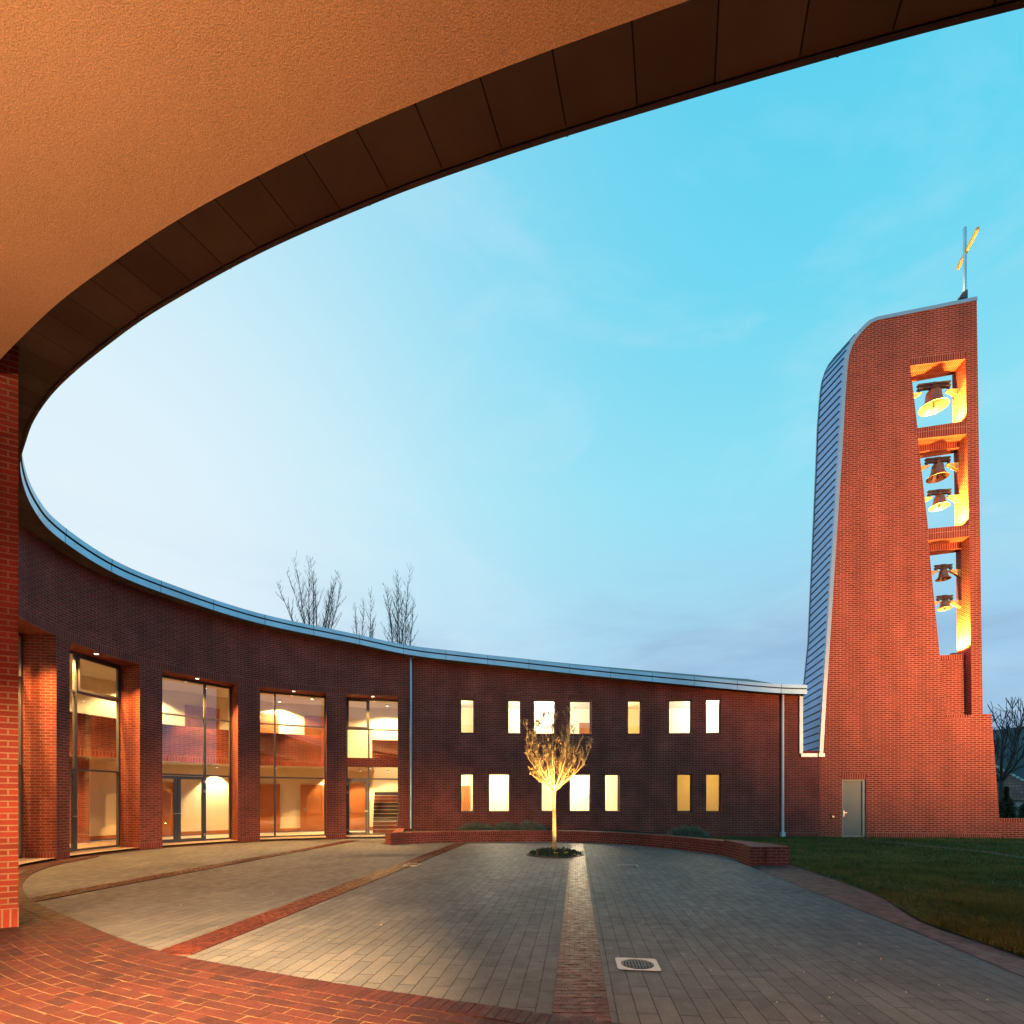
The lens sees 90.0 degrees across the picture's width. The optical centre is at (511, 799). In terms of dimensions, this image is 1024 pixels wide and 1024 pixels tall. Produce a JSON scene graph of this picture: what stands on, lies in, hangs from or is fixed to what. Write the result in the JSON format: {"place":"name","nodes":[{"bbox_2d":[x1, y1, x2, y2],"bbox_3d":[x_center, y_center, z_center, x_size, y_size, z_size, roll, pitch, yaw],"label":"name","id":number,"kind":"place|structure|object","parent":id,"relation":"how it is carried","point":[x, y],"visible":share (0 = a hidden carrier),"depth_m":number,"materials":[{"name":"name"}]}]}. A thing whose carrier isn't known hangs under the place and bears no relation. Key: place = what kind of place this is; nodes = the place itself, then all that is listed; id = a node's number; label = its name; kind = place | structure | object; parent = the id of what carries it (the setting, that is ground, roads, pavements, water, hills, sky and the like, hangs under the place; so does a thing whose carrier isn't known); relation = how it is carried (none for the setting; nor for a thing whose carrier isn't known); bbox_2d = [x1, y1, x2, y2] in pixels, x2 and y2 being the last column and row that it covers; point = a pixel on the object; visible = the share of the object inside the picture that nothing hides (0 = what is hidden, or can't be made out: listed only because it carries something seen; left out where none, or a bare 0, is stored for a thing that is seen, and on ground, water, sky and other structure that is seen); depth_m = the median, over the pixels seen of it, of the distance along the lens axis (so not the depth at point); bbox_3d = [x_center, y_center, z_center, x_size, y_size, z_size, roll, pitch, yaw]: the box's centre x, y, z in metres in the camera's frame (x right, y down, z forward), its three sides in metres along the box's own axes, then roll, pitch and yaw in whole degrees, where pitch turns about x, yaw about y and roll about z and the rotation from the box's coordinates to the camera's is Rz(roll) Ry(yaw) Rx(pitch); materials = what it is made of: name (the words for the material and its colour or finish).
{"place":"outdoors","nodes":[
{"label":"outdoors","id":0,"kind":"place"},
{"bbox_2d":[18,836,384,873],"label":"brick path","id":1,"kind":"structure","parent":0,"point":[26,867],"depth_m":14.61,"materials":[{"name":"red brick"}]},
{"bbox_2d":[0,907,514,1023],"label":"brick path","id":2,"kind":"structure","parent":0,"point":[51,973],"depth_m":4.15,"materials":[{"name":"red brick"}]},
{"bbox_2d":[22,8,1023,729],"label":"sky","id":3,"kind":"structure","parent":0,"point":[571,384],"materials":[{"name":"blue"}]},
{"bbox_2d":[23,838,1023,1023],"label":"plaza paving","id":4,"kind":"structure","parent":0,"point":[502,936],"depth_m":6.29,"materials":[{"name":"grey stone"}]},
{"bbox_2d":[19,840,358,901],"bbox_3d":[-6.879,1.592,13.925,0.427,0.016,12.096,0,0,7],"label":"brick strip","id":5,"kind":"object","parent":4,"relation":"on","point":[89,889],"visible":0.99,"depth_m":10.54,"materials":[{"name":"red brick"}]},
{"bbox_2d":[160,843,466,954],"bbox_3d":[-2.663,1.592,12.000,0.427,0.015,13.658,0,0,7],"label":"brick strip","id":6,"kind":"object","parent":4,"relation":"on","point":[192,946],"visible":0.99,"depth_m":7.18,"materials":[{"name":"red brick"}]},
{"bbox_2d":[403,863,420,865],"bbox_3d":[-2.420,1.593,12.450,0.340,0.014,0.420,0,0,7],"label":"drain cover","id":7,"kind":"object","parent":6,"relation":"on","point":[416,864],"visible":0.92,"depth_m":12.45,"materials":[{"name":"metal"}]},
{"bbox_2d":[18,838,622,1023],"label":"paving edge","id":8,"kind":"object","parent":4,"relation":"on","point":[120,945],"visible":0.88,"depth_m":4.51,"materials":[{"name":"brick"}]},
{"bbox_2d":[527,846,583,857],"bbox_3d":[1.240,1.479,14.750,1.640,0.246,1.640,0,0,0],"label":"tree bed","id":9,"kind":"object","parent":4,"relation":"on","point":[546,852],"visible":0.91,"depth_m":14.36,"materials":[{"name":"green plant"}]},
{"bbox_2d":[522,705,593,851],"bbox_3d":[1.325,-0.600,14.744,2.109,4.361,2.156,0,0,0],"label":"young tree","id":10,"kind":"object","parent":9,"relation":"on","point":[556,784],"visible":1,"depth_m":14.71,"materials":[{"name":"yellow plant"}]},
{"bbox_2d":[552,842,610,1021],"bbox_3d":[1.466,1.592,11.430,0.427,0.016,15.714,0,0,7],"label":"brick strip","id":11,"kind":"object","parent":4,"relation":"on","point":[580,989],"visible":0.89,"depth_m":5.11,"materials":[{"name":"red brick"}]},
{"bbox_2d":[385,828,788,866],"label":"planter wall","id":12,"kind":"structure","parent":4,"relation":"on","point":[749,853],"depth_m":18.10,"materials":[{"name":"red brick"}]},
{"bbox_2d":[615,957,660,970],"bbox_3d":[1.210,1.597,4.940,0.400,0.022,0.370,0,0,7],"label":"manhole cover","id":13,"kind":"object","parent":4,"relation":"on","point":[642,964],"visible":1,"depth_m":4.95,"materials":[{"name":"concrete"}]},
{"bbox_2d":[89,830,970,938],"bbox_3d":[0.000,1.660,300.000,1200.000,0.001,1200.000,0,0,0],"label":"ground","id":14,"kind":"structure","parent":0,"point":[907,913],"depth_m":9.80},
{"bbox_2d":[276,550,345,628],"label":"poplar tree","id":15,"kind":"object","parent":14,"relation":"on","point":[325,620],"visible":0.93,"depth_m":62.06,"materials":[{"name":"brown plant"}]},
{"bbox_2d":[352,588,375,637],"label":"poplar tree","id":16,"kind":"object","parent":14,"relation":"on","point":[370,628],"visible":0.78,"depth_m":65.40,"materials":[{"name":"brown plant"}]},
{"bbox_2d":[381,565,418,644],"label":"poplar tree","id":17,"kind":"object","parent":14,"relation":"on","point":[397,630],"visible":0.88,"depth_m":61.82,"materials":[{"name":"brown plant"}]},
{"bbox_2d":[0,0,1023,927],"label":"curved brick building","id":18,"kind":"structure","parent":14,"relation":"on","point":[156,154],"depth_m":6.34,"materials":[{"name":"brick"}]},
{"bbox_2d":[162,782,172,835],"bbox_3d":[-14.301,0.400,20.774,0.130,2.200,1.150,0,0,37],"label":"interior door","id":19,"kind":"structure","parent":18,"relation":"in","point":[167,787],"depth_m":20.98,"materials":[{"name":"brown wood"}]},
{"bbox_2d":[185,705,218,728],"bbox_3d":[-13.278,-2.850,21.961,0.130,2.200,1.300,0,0,45],"label":"interior window","id":20,"kind":"structure","parent":18,"relation":"in","point":[213,713],"depth_m":21.89,"materials":[{"name":"clear glass"}]},
{"bbox_2d":[260,713,278,732],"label":"interior window","id":21,"kind":"structure","parent":18,"relation":"in","point":[264,717],"depth_m":23.54,"materials":[{"name":"clear glass"}]},
{"bbox_2d":[260,784,279,831],"bbox_3d":[-11.247,0.400,23.539,1.050,2.200,0.130,0,0,-30],"label":"interior door","id":22,"kind":"structure","parent":18,"relation":"in","point":[266,790],"depth_m":23.56,"materials":[{"name":"brown wood"}]},
{"bbox_2d":[300,784,323,830],"bbox_3d":[-9.507,0.400,24.376,1.050,2.200,0.130,0,0,-22],"label":"interior door","id":23,"kind":"structure","parent":18,"relation":"in","point":[311,796],"depth_m":24.36,"materials":[{"name":"brown wood"}]},
{"bbox_2d":[304,716,323,735],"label":"interior window","id":24,"kind":"structure","parent":18,"relation":"in","point":[308,720],"depth_m":24.38,"materials":[{"name":"clear glass"}]},
{"bbox_2d":[350,785,364,829],"bbox_3d":[-7.578,0.400,25.065,1.050,2.200,0.130,0,0,-16],"label":"interior door","id":25,"kind":"structure","parent":18,"relation":"in","point":[357,792],"depth_m":25.04,"materials":[{"name":"brown wood"}]},
{"bbox_2d":[461,786,469,810],"bbox_3d":[-2.603,0.425,24.724,1.100,2.150,0.130,0,0,-4],"label":"interior door","id":26,"kind":"structure","parent":18,"relation":"in","point":[465,790],"depth_m":24.73,"materials":[{"name":"brown wood"}]},
{"bbox_2d":[460,699,473,732],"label":"window","id":27,"kind":"structure","parent":18,"relation":"in","point":[460,699],"depth_m":21.80,"materials":[{"name":"clear glass"}]},
{"bbox_2d":[460,774,473,811],"bbox_3d":[-1.918,-0.275,21.819,0.577,1.630,0.060,0,0,-5],"label":"window","id":28,"kind":"structure","parent":18,"relation":"in","point":[460,774],"depth_m":21.79,"materials":[{"name":"clear glass"}]},
{"bbox_2d":[489,774,509,811],"bbox_3d":[-0.558,-0.275,21.953,0.920,1.630,0.060,0,0,-6],"label":"window","id":29,"kind":"structure","parent":18,"relation":"in","point":[489,774],"depth_m":21.97,"materials":[{"name":"clear glass"}]},
{"bbox_2d":[508,700,520,733],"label":"window","id":30,"kind":"structure","parent":18,"relation":"in","point":[508,700],"depth_m":22.02,"materials":[{"name":"clear glass"}]},
{"bbox_2d":[534,700,554,733],"bbox_3d":[1.391,-3.530,22.126,0.944,1.460,0.060,0,0,-4],"label":"window","id":31,"kind":"structure","parent":18,"relation":"in","point":[534,700],"depth_m":22.12,"materials":[{"name":"clear glass"}]},
{"bbox_2d":[541,774,551,811],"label":"window","id":32,"kind":"structure","parent":18,"relation":"in","point":[544,774],"depth_m":22.09,"materials":[{"name":"clear glass"}]},
{"bbox_2d":[570,774,589,811],"bbox_3d":[2.928,-0.275,22.195,0.926,1.630,0.060,0,0,-1],"label":"window","id":33,"kind":"structure","parent":18,"relation":"in","point":[570,774],"depth_m":22.17,"materials":[{"name":"clear glass"}]},
{"bbox_2d":[570,701,590,733],"bbox_3d":[2.938,-3.530,22.195,0.947,1.460,0.060,0,0,-1],"label":"window","id":34,"kind":"structure","parent":18,"relation":"in","point":[570,701],"depth_m":22.17,"materials":[{"name":"clear glass"}]},
{"bbox_2d":[579,723,589,733],"bbox_3d":[3.904,-2.725,25.157,1.201,2.050,0.133,0,0,0],"label":"interior door","id":35,"kind":"structure","parent":18,"relation":"in","point":[584,728],"depth_m":25.13,"materials":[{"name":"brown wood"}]},
{"bbox_2d":[605,774,618,811],"bbox_3d":[4.306,-0.275,22.194,0.623,1.630,0.060,0,0,1],"label":"window","id":36,"kind":"structure","parent":18,"relation":"in","point":[605,774],"depth_m":22.16,"materials":[{"name":"clear glass"}]},
{"bbox_2d":[628,701,640,733],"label":"window","id":37,"kind":"structure","parent":18,"relation":"in","point":[628,701],"depth_m":22.13,"materials":[{"name":"clear glass"}]},
{"bbox_2d":[669,700,690,733],"bbox_3d":[7.204,-3.530,22.018,0.962,1.460,0.060,0,0,5],"label":"window","id":38,"kind":"structure","parent":18,"relation":"in","point":[669,700],"depth_m":21.97,"materials":[{"name":"clear glass"}]},
{"bbox_2d":[677,774,690,811],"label":"window","id":39,"kind":"structure","parent":18,"relation":"in","point":[677,774],"depth_m":21.95,"materials":[{"name":"clear glass"}]},
{"bbox_2d":[706,699,719,732],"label":"window","id":40,"kind":"structure","parent":18,"relation":"in","point":[712,699],"depth_m":21.83,"materials":[{"name":"clear glass"}]},
{"bbox_2d":[706,774,719,811],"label":"window","id":41,"kind":"structure","parent":18,"relation":"in","point":[706,774],"depth_m":21.83,"materials":[{"name":"clear glass"}]},
{"bbox_2d":[403,830,664,834],"bbox_3d":[2.000,1.450,18.494,13.000,0.300,7.019,0,0,0],"label":"planting bed","id":42,"kind":"object","parent":14,"relation":"on","point":[628,831],"visible":0.22,"depth_m":21.91,"materials":[{"name":"green plant"}]},
{"bbox_2d":[458,820,493,830],"bbox_3d":[-1.410,1.052,20.192,1.517,0.586,1.032,0,0,0],"label":"lavender shrub","id":43,"kind":"object","parent":42,"relation":"on","point":[477,826],"visible":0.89,"depth_m":20.00,"materials":[{"name":"green plant"}]},
{"bbox_2d":[493,819,516,830],"bbox_3d":[-0.262,1.047,20.105,1.059,0.594,0.955,0,0,0],"label":"lavender shrub","id":44,"kind":"object","parent":42,"relation":"on","point":[507,825],"visible":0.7,"depth_m":19.92,"materials":[{"name":"green plant"}]},
{"bbox_2d":[515,819,545,829],"bbox_3d":[0.696,1.034,20.195,1.441,0.620,1.020,0,0,0],"label":"lavender shrub","id":45,"kind":"object","parent":42,"relation":"on","point":[528,826],"visible":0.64,"depth_m":20.01,"materials":[{"name":"green plant"}]},
{"bbox_2d":[665,824,710,838],"bbox_3d":[6.144,1.147,17.991,1.730,0.676,1.224,0,0,0],"label":"lavender shrub","id":46,"kind":"object","parent":42,"relation":"on","point":[688,832],"visible":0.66,"depth_m":17.76,"materials":[{"name":"green plant"}]},
{"bbox_2d":[799,296,1000,837],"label":"bell tower","id":47,"kind":"structure","parent":14,"relation":"on","point":[895,728],"depth_m":20.89,"materials":[{"name":"brick"}]},
{"bbox_2d":[842,779,864,836],"bbox_3d":[14.098,0.368,21.177,0.901,2.383,0.204,0,0,0],"label":"door","id":48,"kind":"structure","parent":47,"relation":"in","point":[853,790],"depth_m":21.19,"materials":[{"name":"paint"}]},
{"bbox_2d":[916,380,950,415],"bbox_3d":[17.399,-16.657,21.133,1.003,1.118,1.003,0,0,-32],"label":"church bell","id":49,"kind":"object","parent":47,"relation":"hanging from","point":[936,401],"visible":1,"depth_m":21.11,"materials":[{"name":"brown metal"}]},
{"bbox_2d":[924,456,950,483],"bbox_3d":[17.545,-13.645,21.110,0.760,0.944,0.760,0,0,-34],"label":"church bell","id":50,"kind":"object","parent":47,"relation":"hanging from","point":[938,473],"visible":1,"depth_m":21.07,"materials":[{"name":"brown metal"}]},
{"bbox_2d":[927,488,951,511],"bbox_3d":[17.607,-12.376,21.101,0.690,0.810,0.690,0,0,-35],"label":"church bell","id":51,"kind":"object","parent":47,"relation":"hanging from","point":[940,502],"visible":1,"depth_m":21.06,"materials":[{"name":"brown metal"}]},
{"bbox_2d":[934,564,952,581],"bbox_3d":[17.753,-9.335,21.078,0.531,0.702,0.526,0,0,-36],"label":"church bell","id":52,"kind":"object","parent":47,"relation":"hanging from","point":[943,575],"visible":1,"depth_m":21.04,"materials":[{"name":"brown metal"}]},
{"bbox_2d":[936,595,952,610],"bbox_3d":[17.805,-8.089,21.071,0.512,0.652,0.512,0,0,-32],"label":"church bell","id":53,"kind":"object","parent":47,"relation":"hanging from","point":[944,604],"visible":1,"depth_m":21.03,"materials":[{"name":"brown metal"}]},
{"bbox_2d":[956,226,978,299],"bbox_3d":[18.320,-21.767,20.772,0.354,2.920,1.588,0,0,19],"label":"rooftop cross","id":54,"kind":"object","parent":47,"relation":"on","point":[963,260],"visible":0.84,"depth_m":20.76,"materials":[{"name":"metal"}]},
{"bbox_2d":[988,697,1023,807],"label":"bare tree","id":55,"kind":"object","parent":14,"relation":"on","point":[1003,777],"visible":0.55,"depth_m":41.38,"materials":[{"name":"brown plant"}]},
{"bbox_2d":[998,785,1019,817],"bbox_3d":[26.029,0.462,27.044,1.088,2.475,1.136,0,0,0],"label":"evergreen bush","id":56,"kind":"object","parent":14,"relation":"on","point":[1008,808],"visible":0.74,"depth_m":26.86,"materials":[{"name":"green plant"}]},
{"bbox_2d":[996,765,1023,813],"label":"neighbour house","id":57,"kind":"structure","parent":14,"relation":"on","point":[1015,786],"depth_m":44.04,"materials":[{"name":"ceramic"}]},
{"bbox_2d":[999,818,1023,838],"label":"garden wall","id":58,"kind":"structure","parent":14,"relation":"on","point":[1012,827],"depth_m":20.24,"materials":[{"name":"brick"}]},
{"bbox_2d":[1018,803,1023,817],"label":"evergreen bush","id":59,"kind":"object","parent":14,"relation":"on","point":[1021,811],"visible":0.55,"depth_m":29.06,"materials":[{"name":"green plant"}]},
{"bbox_2d":[710,836,1023,956],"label":"lawn","id":60,"kind":"structure","parent":0,"point":[819,842],"depth_m":13.74,"materials":[{"name":"green plant"}]},
{"bbox_2d":[851,838,1023,857],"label":"worn path","id":61,"kind":"structure","parent":60,"relation":"on","point":[944,847],"depth_m":16.48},
{"bbox_2d":[751,865,1023,975],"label":"brick path","id":62,"kind":"structure","parent":0,"point":[859,899],"depth_m":7.47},
{"bbox_2d":[928,937,1023,976],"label":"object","id":63,"kind":"structure","parent":0,"point":[988,945],"depth_m":5.56,"materials":[{"name":"brick"}]},
{"bbox_2d":[993,728,1023,781],"bbox_3d":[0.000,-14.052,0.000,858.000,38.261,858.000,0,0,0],"label":"hills","id":64,"kind":"structure","parent":0,"point":[1019,772],"depth_m":187.13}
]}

